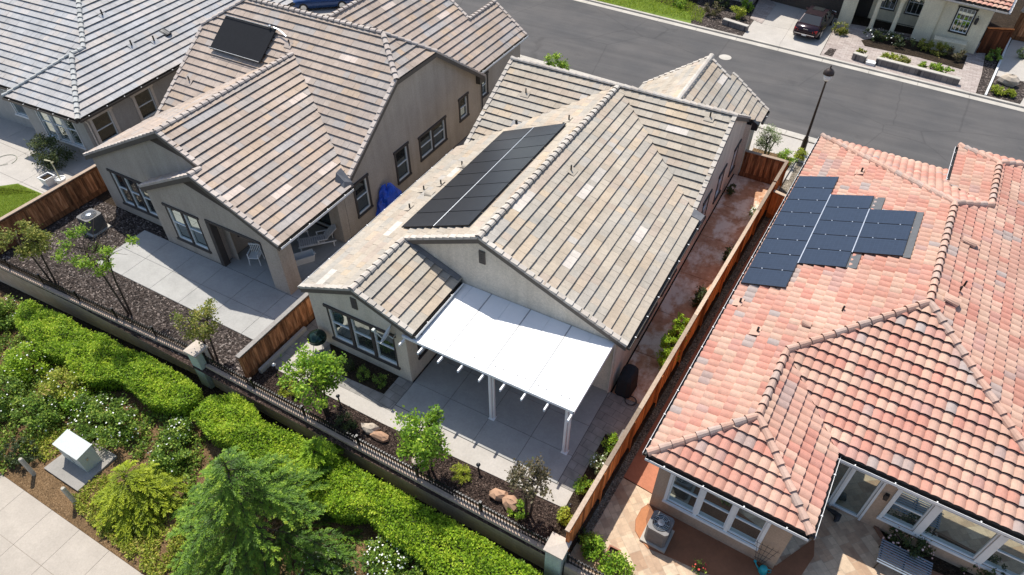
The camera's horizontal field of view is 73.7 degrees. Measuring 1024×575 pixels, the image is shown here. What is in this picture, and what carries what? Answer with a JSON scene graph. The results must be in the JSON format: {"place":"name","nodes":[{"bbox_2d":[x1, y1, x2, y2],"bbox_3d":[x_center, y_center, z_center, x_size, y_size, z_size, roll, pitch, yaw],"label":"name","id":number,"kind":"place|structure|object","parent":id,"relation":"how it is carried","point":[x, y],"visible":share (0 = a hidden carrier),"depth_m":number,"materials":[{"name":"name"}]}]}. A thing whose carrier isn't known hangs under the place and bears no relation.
{"place":"outdoors","nodes":[
{"label":"outdoors","id":0,"kind":"place"},
{"bbox_2d":[0,184,40,216],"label":"lawn grass","id":1,"kind":"structure","parent":0,"point":[21,202],"depth_m":34.88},
{"bbox_2d":[0,117,94,193],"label":"courtyard slab","id":2,"kind":"structure","parent":0,"point":[22,169],"depth_m":37.25,"materials":[{"name":"concrete"}]},
{"bbox_2d":[23,132,77,171],"bbox_3d":[-24.950,-7.298,36.719,2.994,2.093,2.304,21,48,20],"label":"garden shrub","id":3,"kind":"object","parent":2,"relation":"on","point":[45,141],"visible":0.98,"depth_m":36.43,"materials":[{"name":"green plant"}]},
{"bbox_2d":[0,290,423,574],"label":"planting soil","id":4,"kind":"structure","parent":0,"point":[43,485],"depth_m":24.62,"materials":[{"name":"soil"}]},
{"bbox_2d":[0,293,21,330],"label":"rose shrub","id":5,"kind":"object","parent":4,"relation":"on","point":[8,320],"visible":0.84,"depth_m":29.87,"materials":[{"name":"green plant"}]},
{"bbox_2d":[0,370,31,421],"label":"rose shrub","id":6,"kind":"object","parent":4,"relation":"on","point":[10,385],"visible":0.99,"depth_m":26.73,"materials":[{"name":"green plant"}]},
{"bbox_2d":[0,436,44,468],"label":"dark shrub","id":7,"kind":"object","parent":4,"relation":"on","point":[29,456],"visible":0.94,"depth_m":25.15,"materials":[{"name":"green plant"}]},
{"bbox_2d":[0,340,58,384],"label":"rose shrub","id":8,"kind":"object","parent":4,"relation":"on","point":[16,363],"visible":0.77,"depth_m":27.71,"materials":[{"name":"green plant"}]},
{"bbox_2d":[8,391,65,431],"bbox_3d":[-18.132,4.755,26.282,1.923,1.379,2.074,-34,53,-30],"label":"rose shrub","id":9,"kind":"object","parent":4,"relation":"on","point":[31,404],"visible":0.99,"depth_m":26.05,"materials":[{"name":"green plant"}]},
{"bbox_2d":[34,364,95,403],"bbox_3d":[-17.665,3.827,27.097,2.628,1.622,1.940,21,48,20],"label":"rose shrub","id":10,"kind":"object","parent":4,"relation":"on","point":[48,387],"visible":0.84,"depth_m":26.70,"materials":[{"name":"green plant"}]},
{"bbox_2d":[58,385,95,419],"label":"rose shrub","id":11,"kind":"object","parent":4,"relation":"on","point":[66,405],"visible":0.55,"depth_m":26.40,"materials":[{"name":"green plant"}]},
{"bbox_2d":[67,391,142,451],"bbox_3d":[-15.468,5.052,25.938,3.133,1.737,2.329,21,48,20],"label":"rose shrub","id":12,"kind":"object","parent":4,"relation":"on","point":[86,432],"visible":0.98,"depth_m":25.66,"materials":[{"name":"green plant"}]},
{"bbox_2d":[0,305,210,537],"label":"bank undergrowth","id":13,"kind":"object","parent":4,"relation":"on","point":[135,456],"visible":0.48,"depth_m":25.95,"materials":[{"name":"green plant"}]},
{"bbox_2d":[22,419,189,574],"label":"ground cover","id":14,"kind":"object","parent":4,"relation":"on","point":[147,566],"visible":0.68,"depth_m":23.18,"materials":[{"name":"green plant"}]},
{"bbox_2d":[13,299,203,419],"bbox_3d":[-16.862,2.921,27.806,10.827,1.621,2.309,21,48,20],"label":"hedge","id":15,"kind":"object","parent":4,"relation":"on","point":[102,362],"visible":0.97,"depth_m":27.29,"materials":[{"name":"green plant"}]},
{"bbox_2d":[89,459,194,547],"bbox_3d":[-13.174,7.382,23.855,4.562,2.998,4.713,-1,44,-1],"label":"shrub","id":16,"kind":"object","parent":4,"relation":"on","point":[124,504],"visible":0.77,"depth_m":23.09,"materials":[{"name":"green plant"}]},
{"bbox_2d":[146,441,192,475],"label":"rose shrub","id":17,"kind":"object","parent":4,"relation":"on","point":[157,455],"visible":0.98,"depth_m":24.73,"materials":[{"name":"green plant"}]},
{"bbox_2d":[159,414,195,447],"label":"rose shrub","id":18,"kind":"object","parent":4,"relation":"on","point":[181,433],"visible":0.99,"depth_m":25.50,"materials":[{"name":"green plant"}]},
{"bbox_2d":[165,445,377,574],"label":"cedar tree","id":19,"kind":"object","parent":4,"relation":"on","point":[239,496],"visible":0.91,"depth_m":20.56,"materials":[{"name":"green plant"}]},
{"bbox_2d":[295,434,359,500],"bbox_3d":[-6.870,6.204,24.253,2.774,2.475,2.899,-30,51,-27],"label":"cedar tree","id":20,"kind":"object","parent":4,"relation":"on","point":[327,450],"visible":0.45,"depth_m":23.64,"materials":[{"name":"green plant"}]},
{"bbox_2d":[299,544,357,574],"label":"rose shrub","id":21,"kind":"object","parent":4,"relation":"on","point":[339,563],"visible":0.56,"depth_m":21.79,"materials":[{"name":"green plant"}]},
{"bbox_2d":[189,392,542,574],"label":"hedge","id":22,"kind":"object","parent":4,"relation":"on","point":[434,543],"visible":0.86,"depth_m":22.86,"materials":[{"name":"green plant"}]},
{"bbox_2d":[357,533,412,574],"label":"rose shrub","id":23,"kind":"object","parent":4,"relation":"on","point":[393,558],"visible":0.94,"depth_m":21.96,"materials":[{"name":"green plant"}]},
{"bbox_2d":[97,224,351,338],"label":"neighbour patio slab","id":24,"kind":"structure","parent":0,"point":[255,296],"depth_m":30.64,"materials":[{"name":"concrete"}]},
{"bbox_2d":[297,224,336,250],"bbox_3d":[-9.111,-2.369,31.932,1.865,0.965,0.730,-13,46,-13],"label":"lounge chair","id":25,"kind":"object","parent":24,"relation":"on","point":[330,230],"visible":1,"depth_m":31.92,"materials":[{"name":"grey plastic"}]},
{"bbox_2d":[80,307,627,554],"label":"garden soil","id":26,"kind":"structure","parent":0,"point":[240,389],"depth_m":23.97,"materials":[{"name":"brown soil"}]},
{"bbox_2d":[0,198,251,379],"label":"garden bark","id":27,"kind":"object","parent":26,"relation":"on","point":[155,229],"visible":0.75,"depth_m":30.36,"materials":[{"name":"wood"}]},
{"bbox_2d":[0,217,57,281],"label":"garden tree","id":28,"kind":"object","parent":27,"relation":"on","point":[34,236],"visible":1,"depth_m":28.63,"materials":[{"name":"green plant"}]},
{"bbox_2d":[76,208,110,237],"bbox_3d":[-20.187,-3.156,32.858,1.000,0.950,1.000,21,48,20],"label":"air conditioner","id":29,"kind":"object","parent":27,"relation":"on","point":[90,215],"visible":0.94,"depth_m":32.63,"materials":[{"name":"metal"}]},
{"bbox_2d":[50,220,139,315],"bbox_3d":[-16.267,-0.671,27.558,2.700,4.787,2.741,21,48,20],"label":"garden tree","id":30,"kind":"object","parent":27,"relation":"on","point":[90,263],"visible":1,"depth_m":26.54,"materials":[{"name":"green plant"}]},
{"bbox_2d":[2,201,250,377],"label":"bark chips","id":31,"kind":"object","parent":27,"relation":"on","point":[229,339],"visible":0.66,"depth_m":30.39,"materials":[{"name":"wood"}]},
{"bbox_2d":[169,298,222,358],"bbox_3d":[-11.842,1.702,26.262,1.655,3.169,1.768,0,44,0],"label":"garden tree","id":32,"kind":"object","parent":27,"relation":"on","point":[196,329],"visible":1,"depth_m":25.77,"materials":[{"name":"green plant"}]},
{"bbox_2d":[258,326,306,373],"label":"concrete kerb","id":33,"kind":"structure","parent":26,"relation":"on","point":[281,350],"depth_m":27.38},
{"bbox_2d":[276,338,346,416],"bbox_3d":[-6.910,3.509,24.217,2.483,3.411,2.615,21,48,20],"label":"garden tree","id":34,"kind":"object","parent":26,"relation":"on","point":[322,367],"visible":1,"depth_m":23.47,"materials":[{"name":"green plant"}]},
{"bbox_2d":[249,367,566,540],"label":"bark chips","id":35,"kind":"object","parent":26,"relation":"on","point":[255,380],"visible":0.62,"depth_m":23.62,"materials":[{"name":"wood"}]},
{"bbox_2d":[390,404,451,472],"bbox_3d":[-2.901,5.286,22.416,1.848,3.358,2.092,-12,45,-12],"label":"garden tree","id":36,"kind":"object","parent":26,"relation":"on","point":[430,447],"visible":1,"depth_m":21.84,"materials":[{"name":"green plant"}]},
{"bbox_2d":[504,452,553,518],"bbox_3d":[0.525,6.473,21.548,1.493,2.855,1.743,-2,44,-3],"label":"garden tree","id":37,"kind":"object","parent":26,"relation":"on","point":[540,474],"visible":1,"depth_m":20.98,"materials":[{"name":"green plant"}]},
{"bbox_2d":[367,136,467,224],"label":"neighbour side path","id":38,"kind":"structure","parent":0,"point":[462,142],"depth_m":38.64,"materials":[{"name":"concrete"}]},
{"bbox_2d":[376,183,401,215],"bbox_3d":[-6.103,-4.512,33.764,1.095,1.543,1.737,21,48,20],"label":"tarp heap","id":39,"kind":"object","parent":38,"relation":"on","point":[389,193],"visible":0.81,"depth_m":33.41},
{"bbox_2d":[278,341,572,508],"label":"garden path","id":40,"kind":"structure","parent":0,"point":[472,454],"depth_m":24.35,"materials":[{"name":"concrete"}]},
{"bbox_2d":[396,354,607,482],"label":"patio slab","id":41,"kind":"structure","parent":0,"point":[497,435],"depth_m":25.31,"materials":[{"name":"concrete"}]},
{"bbox_2d":[398,282,614,454],"bbox_3d":[-0.233,2.929,25.100,6.810,2.855,3.690,21,48,20],"label":"patio cover","id":42,"kind":"object","parent":41,"relation":"on","point":[548,359],"visible":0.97,"depth_m":24.02,"materials":[{"name":"metal"}]},
{"bbox_2d":[0,0,1023,574],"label":"ground","id":43,"kind":"structure","parent":0,"point":[1004,20],"depth_m":29.92,"materials":[{"name":"soil"}]},
{"bbox_2d":[0,164,107,254],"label":"wooden fence","id":44,"kind":"object","parent":43,"relation":"on","point":[58,201],"visible":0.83,"depth_m":33.34,"materials":[{"name":"brown wood"}]},
{"bbox_2d":[0,474,142,574],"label":"footpath","id":45,"kind":"structure","parent":43,"relation":"on","point":[47,537],"depth_m":22.92,"materials":[{"name":"concrete"}]},
{"bbox_2d":[44,440,116,491],"bbox_3d":[-15.879,6.478,25.193,1.900,0.180,1.640,21,48,20],"label":"concrete pad","id":46,"kind":"object","parent":43,"relation":"on","point":[61,467],"visible":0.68,"depth_m":24.90,"materials":[{"name":"concrete"}]},
{"bbox_2d":[52,429,101,471],"bbox_3d":[-15.831,5.963,24.873,1.360,0.995,0.670,21,48,20],"label":"utility box","id":47,"kind":"object","parent":46,"relation":"on","point":[77,450],"visible":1,"depth_m":24.60,"materials":[{"name":"metal"}]},
{"bbox_2d":[0,264,196,374],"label":"garden wall","id":48,"kind":"structure","parent":43,"relation":"on","point":[34,291],"depth_m":29.69,"materials":[{"name":"concrete"}]},
{"bbox_2d":[0,258,188,348],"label":"iron fence","id":49,"kind":"object","parent":48,"relation":"on","point":[110,311],"visible":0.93,"depth_m":28.88,"materials":[{"name":"metal"}]},
{"bbox_2d":[0,0,294,158],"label":"house","id":50,"kind":"structure","parent":43,"relation":"on","point":[80,77],"depth_m":37.76,"materials":[{"name":"grey tile"}]},
{"bbox_2d":[35,110,86,149],"bbox_3d":[-24.447,-8.705,36.843,3.089,2.096,0.309,21,48,20],"label":"window","id":51,"kind":"structure","parent":50,"relation":"in","point":[66,130],"depth_m":37.10,"materials":[{"name":"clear glass"}]},
{"bbox_2d":[87,107,121,143],"bbox_3d":[-21.898,-8.651,36.791,0.220,1.852,1.581,21,48,20],"label":"window","id":52,"kind":"structure","parent":50,"relation":"in","point":[102,124],"depth_m":36.80,"materials":[{"name":"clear glass"}]},
{"bbox_2d":[130,84,159,121],"bbox_3d":[-20.671,-10.399,38.601,0.220,1.852,1.581,21,48,20],"label":"window","id":53,"kind":"structure","parent":50,"relation":"in","point":[143,100],"depth_m":38.61,"materials":[{"name":"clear glass"}]},
{"bbox_2d":[183,340,214,388],"bbox_3d":[-12.278,3.093,27.204,0.660,2.155,0.660,21,48,20],"label":"pilaster","id":54,"kind":"object","parent":43,"relation":"on","point":[194,350],"visible":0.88,"depth_m":26.66,"materials":[{"name":"concrete"}]},
{"bbox_2d":[235,292,314,380],"bbox_3d":[-9.150,1.746,27.420,0.205,1.492,4.550,21,48,20],"label":"wooden fence","id":55,"kind":"object","parent":43,"relation":"on","point":[254,355],"visible":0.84,"depth_m":27.02,"materials":[{"name":"brown wood"}]},
{"bbox_2d":[83,0,527,294],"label":"house","id":56,"kind":"structure","parent":43,"relation":"on","point":[340,117],"depth_m":31.77,"materials":[{"name":"tile"}]},
{"bbox_2d":[106,168,158,218],"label":"window","id":57,"kind":"structure","parent":56,"relation":"in","point":[128,186],"depth_m":32.78,"materials":[{"name":"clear glass"}]},
{"bbox_2d":[161,202,211,253],"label":"window","id":58,"kind":"structure","parent":56,"relation":"in","point":[187,225],"depth_m":30.87,"materials":[{"name":"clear glass"}]},
{"bbox_2d":[209,14,286,63],"bbox_3d":[-13.118,-12.331,33.918,4.212,1.308,1.646,21,48,20],"label":"solar array","id":59,"kind":"object","parent":56,"relation":"on","point":[243,39],"visible":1,"depth_m":34.06,"materials":[{"name":"glass"}]},
{"bbox_2d":[352,173,373,218],"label":"window","id":60,"kind":"structure","parent":56,"relation":"in","point":[361,196],"depth_m":32.40,"materials":[{"name":"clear glass"}]},
{"bbox_2d":[393,141,412,184],"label":"window","id":61,"kind":"structure","parent":56,"relation":"in","point":[400,155],"depth_m":34.46,"materials":[{"name":"clear glass"}]},
{"bbox_2d":[418,115,447,161],"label":"window","id":62,"kind":"structure","parent":56,"relation":"in","point":[435,135],"depth_m":36.17,"materials":[{"name":"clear glass"}]},
{"bbox_2d":[330,344,398,393],"bbox_3d":[-6.171,3.217,26.926,3.450,0.062,1.060,21,48,20],"label":"planting bed","id":63,"kind":"object","parent":43,"relation":"on","point":[377,371],"visible":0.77,"depth_m":26.76,"materials":[{"name":"soil"}]},
{"bbox_2d":[205,364,545,568],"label":"garden wall","id":64,"kind":"structure","parent":43,"relation":"on","point":[507,541],"depth_m":23.77,"materials":[{"name":"concrete"}]},
{"bbox_2d":[202,352,548,545],"bbox_3d":[-5.415,5.370,23.989,15.181,0.625,0.086,22,48,21],"label":"iron fence","id":65,"kind":"object","parent":64,"relation":"on","point":[208,360],"visible":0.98,"depth_m":23.76,"materials":[{"name":"metal"}]},
{"bbox_2d":[270,319,639,492],"bbox_3d":[-0.808,1.920,28.293,13.889,0.130,11.550,21,48,20],"label":"paver border","id":66,"kind":"object","parent":43,"relation":"on","point":[615,413],"visible":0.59,"depth_m":25.48,"materials":[{"name":"concrete"}]},
{"bbox_2d":[298,53,769,392],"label":"house","id":67,"kind":"structure","parent":43,"relation":"on","point":[593,216],"depth_m":26.99,"materials":[{"name":"beige tile"}]},
{"bbox_2d":[322,303,400,369],"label":"window","id":68,"kind":"structure","parent":67,"relation":"in","point":[364,338],"depth_m":26.25,"materials":[{"name":"clear glass"}]},
{"bbox_2d":[402,123,565,228],"bbox_3d":[-0.989,-4.811,28.576,3.213,1.387,8.200,21,48,20],"label":"solar array","id":69,"kind":"object","parent":67,"relation":"on","point":[472,190],"visible":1,"depth_m":28.15,"materials":[{"name":"glass"}]},
{"bbox_2d":[543,532,571,574],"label":"pilaster","id":70,"kind":"object","parent":43,"relation":"on","point":[556,548],"visible":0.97,"depth_m":20.90,"materials":[{"name":"concrete"}]},
{"bbox_2d":[553,434,616,537],"bbox_3d":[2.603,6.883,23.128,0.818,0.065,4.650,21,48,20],"label":"shrubs","id":71,"kind":"object","parent":43,"relation":"on","point":[576,499],"visible":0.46,"depth_m":23.09,"materials":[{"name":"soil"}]},
{"bbox_2d":[565,182,775,551],"bbox_3d":[7.222,1.780,27.472,0.182,1.972,21.026,23,49,22],"label":"wooden fence","id":72,"kind":"object","parent":43,"relation":"on","point":[591,497],"visible":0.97,"depth_m":25.04,"materials":[{"name":"wood"}]},
{"bbox_2d":[656,312,690,370],"bbox_3d":[6.304,2.133,26.855,1.027,1.671,2.904,21,48,20],"label":"climbing hedge","id":73,"kind":"object","parent":43,"relation":"on","point":[673,337],"visible":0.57,"depth_m":26.76,"materials":[{"name":"green plant"}]},
{"bbox_2d":[582,217,769,543],"bbox_3d":[8.327,1.495,29.129,0.340,0.080,23.148,24,49,22],"label":"gravel strip","id":74,"kind":"object","parent":43,"relation":"on","point":[656,413],"visible":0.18,"depth_m":26.69,"materials":[{"name":"gravel"}]},
{"bbox_2d":[578,217,769,543],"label":"gravel stones","id":75,"kind":"object","parent":74,"relation":"on","point":[679,373],"visible":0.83,"depth_m":27.06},
{"bbox_2d":[338,0,1023,143],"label":"kerb","id":76,"kind":"structure","parent":43,"relation":"on","point":[906,79],"depth_m":45.79,"materials":[{"name":"concrete"}]},
{"bbox_2d":[624,219,771,493],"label":"side walkway","id":77,"kind":"structure","parent":43,"relation":"on","point":[641,472],"depth_m":24.72,"materials":[{"name":"concrete"}]},
{"bbox_2d":[635,503,814,574],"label":"stained pad","id":78,"kind":"object","parent":43,"relation":"on","point":[688,544],"visible":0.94,"depth_m":21.75,"materials":[{"name":"concrete"}]},
{"bbox_2d":[639,510,674,552],"bbox_3d":[4.716,7.762,21.905,0.860,0.980,0.860,23,49,22],"label":"air conditioner","id":79,"kind":"object","parent":78,"relation":"on","point":[658,533],"visible":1,"depth_m":21.67,"materials":[{"name":"metal"}]},
{"bbox_2d":[739,149,785,184],"bbox_3d":[13.015,-6.170,35.524,2.120,1.622,0.205,21,48,20],"label":"wooden fence","id":80,"kind":"object","parent":43,"relation":"on","point":[769,166],"visible":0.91,"depth_m":35.48,"materials":[{"name":"brown wood"}]},
{"bbox_2d":[750,0,775,23],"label":"paver walk","id":81,"kind":"structure","parent":43,"relation":"on","point":[762,10],"depth_m":51.98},
{"bbox_2d":[642,133,1023,574],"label":"house","id":82,"kind":"structure","parent":43,"relation":"on","point":[883,393],"depth_m":21.79,"materials":[{"name":"tile"}]},
{"bbox_2d":[662,474,770,550],"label":"window","id":83,"kind":"structure","parent":82,"relation":"in","point":[745,525],"depth_m":21.33,"materials":[{"name":"clear glass"}]},
{"bbox_2d":[741,176,923,287],"bbox_3d":[13.075,-2.383,27.248,5.305,1.698,8.395,21,48,20],"label":"solar array","id":84,"kind":"object","parent":82,"relation":"on","point":[817,222],"visible":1,"depth_m":26.95,"materials":[{"name":"glass"}]},
{"bbox_2d":[827,462,887,520],"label":"door","id":85,"kind":"structure","parent":82,"relation":"in","point":[852,489],"depth_m":22.00,"materials":[{"name":"clear glass"}]},
{"bbox_2d":[876,488,939,536],"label":"window","id":86,"kind":"structure","parent":82,"relation":"in","point":[905,509],"depth_m":21.31,"materials":[{"name":"clear glass"}]},
{"bbox_2d":[914,506,1006,563],"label":"window","id":87,"kind":"structure","parent":82,"relation":"in","point":[951,530],"depth_m":20.77,"materials":[{"name":"clear glass"}]},
{"bbox_2d":[976,537,1023,574],"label":"window","id":88,"kind":"structure","parent":82,"relation":"in","point":[1007,556],"depth_m":20.32,"materials":[{"name":"clear glass"}]},
{"bbox_2d":[771,0,1016,53],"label":"house","id":89,"kind":"structure","parent":43,"relation":"on","point":[968,21],"depth_m":47.30,"materials":[{"name":"white paint"}]},
{"bbox_2d":[771,0,843,17],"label":"garage door","id":90,"kind":"structure","parent":89,"relation":"in","point":[835,5],"depth_m":51.36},
{"bbox_2d":[948,5,978,35],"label":"window","id":91,"kind":"structure","parent":89,"relation":"in","point":[963,19],"depth_m":46.10,"materials":[{"name":"clear glass"}]},
{"bbox_2d":[861,36,966,68],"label":"front flower bed","id":92,"kind":"object","parent":43,"relation":"on","point":[909,50],"visible":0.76,"depth_m":46.97,"materials":[{"name":"soil"}]},
{"bbox_2d":[875,56,961,85],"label":"block wall","id":93,"kind":"structure","parent":43,"relation":"on","point":[918,71],"depth_m":44.35,"materials":[{"name":"concrete"}]},
{"bbox_2d":[880,530,972,574],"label":"flower bed","id":94,"kind":"object","parent":43,"relation":"on","point":[941,566],"visible":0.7,"depth_m":21.55,"materials":[{"name":"soil"}]},
{"bbox_2d":[882,526,935,565],"bbox_3d":[12.610,8.169,21.694,1.486,1.093,1.092,29,51,27],"label":"rose shrub","id":95,"kind":"object","parent":94,"relation":"on","point":[914,551],"visible":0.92,"depth_m":21.51,"materials":[{"name":"green plant"}]},
{"bbox_2d":[977,53,997,94],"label":"side mulch strip","id":96,"kind":"object","parent":43,"relation":"on","point":[988,70],"visible":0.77,"depth_m":44.57,"materials":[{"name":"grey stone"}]},
{"bbox_2d":[976,27,1014,54],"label":"wooden fence","id":97,"kind":"object","parent":43,"relation":"on","point":[995,38],"visible":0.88,"depth_m":46.15,"materials":[{"name":"wood"}]},
{"bbox_2d":[987,75,1023,103],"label":"mulch plot","id":98,"kind":"object","parent":43,"relation":"on","point":[1019,91],"visible":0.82,"depth_m":42.82,"materials":[{"name":"brown soil"}]},
{"bbox_2d":[308,7,801,179],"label":"driveway","id":99,"kind":"structure","parent":0,"point":[793,144],"depth_m":38.68,"materials":[{"name":"concrete"}]},
{"bbox_2d":[292,0,353,11],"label":"parked car","id":100,"kind":"object","parent":99,"relation":"on","point":[306,4],"visible":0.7,"depth_m":51.58,"materials":[{"name":"blue paint"}]},
{"bbox_2d":[597,0,706,22],"bbox_3d":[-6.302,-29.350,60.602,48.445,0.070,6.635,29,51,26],"label":"lawn","id":101,"kind":"structure","parent":0,"point":[671,17],"depth_m":51.87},
{"bbox_2d":[612,174,770,403],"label":"side yard slab","id":102,"kind":"structure","parent":0,"point":[727,222],"depth_m":31.08,"materials":[{"name":"concrete"}]},
{"bbox_2d":[614,364,638,398],"bbox_3d":[4.393,3.450,25.881,0.705,1.020,1.093,21,48,20],"label":"covered barbecue","id":103,"kind":"object","parent":102,"relation":"on","point":[626,385],"visible":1,"depth_m":25.57,"materials":[{"name":"black fabric"}]},
{"bbox_2d":[691,0,756,35],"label":"planting soil","id":104,"kind":"structure","parent":0,"point":[713,22],"depth_m":51.09,"materials":[{"name":"brown soil"}]},
{"bbox_2d":[454,0,1023,169],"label":"road","id":105,"kind":"structure","parent":0,"point":[913,122],"depth_m":43.96,"materials":[{"name":"asphalt"}]},
{"bbox_2d":[569,478,930,574],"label":"travertine patio","id":106,"kind":"structure","parent":0,"point":[846,544],"depth_m":21.98,"materials":[{"name":"stone"}]},
{"bbox_2d":[578,530,607,561],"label":"patio shrub","id":107,"kind":"object","parent":106,"relation":"on","point":[591,542],"visible":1,"depth_m":21.42,"materials":[{"name":"green plant"}]},
{"bbox_2d":[593,550,635,574],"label":"patio shrub","id":108,"kind":"object","parent":106,"relation":"on","point":[606,567],"visible":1,"depth_m":20.98,"materials":[{"name":"green plant"}]},
{"bbox_2d":[873,539,932,574],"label":"slatted bench","id":109,"kind":"object","parent":106,"relation":"on","point":[880,558],"visible":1,"depth_m":21.20,"materials":[{"name":"black metal"}]},
{"bbox_2d":[744,148,791,184],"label":"front planting soil","id":110,"kind":"structure","parent":0,"point":[762,151],"depth_m":37.78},
{"bbox_2d":[753,124,782,159],"bbox_3d":[13.603,-7.634,36.418,1.571,2.393,1.838,21,48,20],"label":"garden tree","id":111,"kind":"object","parent":110,"relation":"on","point":[773,136],"visible":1,"depth_m":36.11,"materials":[{"name":"green plant"}]},
{"bbox_2d":[743,1,837,54],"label":"driveway","id":112,"kind":"structure","parent":0,"point":[775,27],"depth_m":49.34,"materials":[{"name":"concrete"}]},
{"bbox_2d":[793,6,836,38],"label":"parked car","id":113,"kind":"object","parent":112,"relation":"on","point":[813,22],"visible":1,"depth_m":48.00,"materials":[{"name":"red paint"}]},
{"bbox_2d":[821,24,984,92],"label":"front path","id":114,"kind":"structure","parent":0,"point":[847,46],"depth_m":46.37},
{"bbox_2d":[995,40,1023,104],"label":"neighbour driveway","id":115,"kind":"structure","parent":0,"point":[1012,61],"depth_m":45.72,"materials":[{"name":"concrete"}]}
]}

